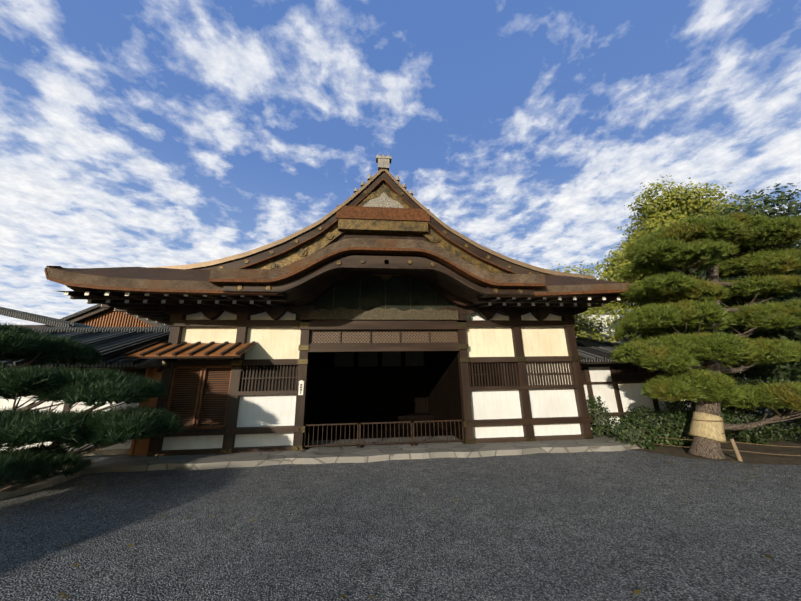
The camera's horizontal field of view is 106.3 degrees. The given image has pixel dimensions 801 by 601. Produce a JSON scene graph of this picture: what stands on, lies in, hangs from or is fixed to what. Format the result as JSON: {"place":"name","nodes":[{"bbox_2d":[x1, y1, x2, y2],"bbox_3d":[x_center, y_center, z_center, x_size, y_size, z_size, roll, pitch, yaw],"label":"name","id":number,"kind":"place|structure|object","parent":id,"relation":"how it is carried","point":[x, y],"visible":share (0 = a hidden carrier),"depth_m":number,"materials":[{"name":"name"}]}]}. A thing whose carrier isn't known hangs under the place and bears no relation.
{"place":"outdoors","nodes":[
{"label":"outdoors","id":0,"kind":"place"},
{"bbox_2d":[0,0,800,372],"bbox_3d":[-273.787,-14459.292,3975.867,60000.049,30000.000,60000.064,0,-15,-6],"label":"sky","id":1,"kind":"structure","parent":0,"point":[548,134],"depth_m":21525.79,"materials":[{"name":"blue"}]},
{"bbox_2d":[0,377,800,600],"bbox_3d":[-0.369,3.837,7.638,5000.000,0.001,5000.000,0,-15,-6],"label":"gravel ground","id":2,"kind":"structure","parent":0,"point":[555,531],"depth_m":3.48,"materials":[{"name":"grey gravel"}]},
{"bbox_2d":[0,322,188,491],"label":"pine tree","id":3,"kind":"object","parent":2,"relation":"on","point":[23,427],"visible":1,"depth_m":5.08,"materials":[{"name":"green plant"}]},
{"bbox_2d":[0,304,698,455],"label":"background buildings","id":4,"kind":"structure","parent":2,"relation":"on","point":[112,335],"depth_m":9.57,"materials":[{"name":"white paint"}]},
{"bbox_2d":[81,434,643,474],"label":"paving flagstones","id":5,"kind":"object","parent":2,"relation":"on","point":[136,463],"visible":0.69,"depth_m":6.91,"materials":[{"name":"stone"}]},
{"bbox_2d":[122,300,593,456],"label":"facade","id":6,"kind":"structure","parent":5,"relation":"on","point":[251,370],"depth_m":8.26,"materials":[{"name":"brown wood"}]},
{"bbox_2d":[44,154,630,325],"bbox_3d":[-1.014,-0.278,14.974,14.600,5.100,15.982,0,-15,-6],"label":"roof","id":7,"kind":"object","parent":6,"relation":"on","point":[382,243],"visible":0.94,"depth_m":7.95,"materials":[{"name":"brown wood"}]},
{"bbox_2d":[302,419,465,450],"bbox_3d":[-0.374,3.436,7.728,4.120,0.580,0.240,0,-15,-6],"label":"entrance fence","id":8,"kind":"object","parent":5,"relation":"on","point":[368,443],"visible":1,"depth_m":7.70,"materials":[{"name":"wood"}]},
{"bbox_2d":[0,442,794,599],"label":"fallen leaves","id":9,"kind":"object","parent":2,"relation":"on","point":[371,596],"visible":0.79,"depth_m":4.44,"materials":[{"name":"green plant"}]},
{"bbox_2d":[0,430,800,499],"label":"garden bed","id":10,"kind":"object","parent":2,"relation":"on","point":[750,457],"depth_m":6.64,"materials":[{"name":"soil"}]},
{"bbox_2d":[603,436,800,460],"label":"rope fence","id":11,"kind":"object","parent":10,"relation":"on","point":[736,450],"visible":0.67,"depth_m":6.18,"materials":[{"name":"wood"}]},
{"bbox_2d":[553,261,633,343],"bbox_3d":[7.417,1.787,13.612,5.980,6.897,4.798,0,-15,-6],"label":"tree","id":12,"kind":"object","parent":2,"relation":"on","point":[596,331],"visible":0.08,"depth_m":12.20,"materials":[{"name":"green plant"}]},
{"bbox_2d":[576,175,799,411],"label":"tree","id":13,"kind":"object","parent":2,"relation":"on","point":[670,207],"visible":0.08,"depth_m":14.92,"materials":[{"name":"green plant"}]},
{"bbox_2d":[585,379,800,449],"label":"shrubs","id":14,"kind":"object","parent":2,"relation":"on","point":[673,423],"visible":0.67,"depth_m":7.65,"materials":[{"name":"green plant"}]},
{"bbox_2d":[609,210,800,458],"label":"pine tree","id":15,"kind":"object","parent":2,"relation":"on","point":[671,317],"visible":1,"depth_m":7.07,"materials":[{"name":"green plant"}]},
{"bbox_2d":[664,180,800,381],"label":"tree","id":16,"kind":"object","parent":2,"relation":"on","point":[772,211],"visible":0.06,"depth_m":10.76,"materials":[{"name":"green plant"}]},
{"bbox_2d":[702,273,800,385],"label":"tree","id":17,"kind":"object","parent":2,"relation":"on","point":[781,372],"visible":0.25,"depth_m":8.30,"materials":[{"name":"green plant"}]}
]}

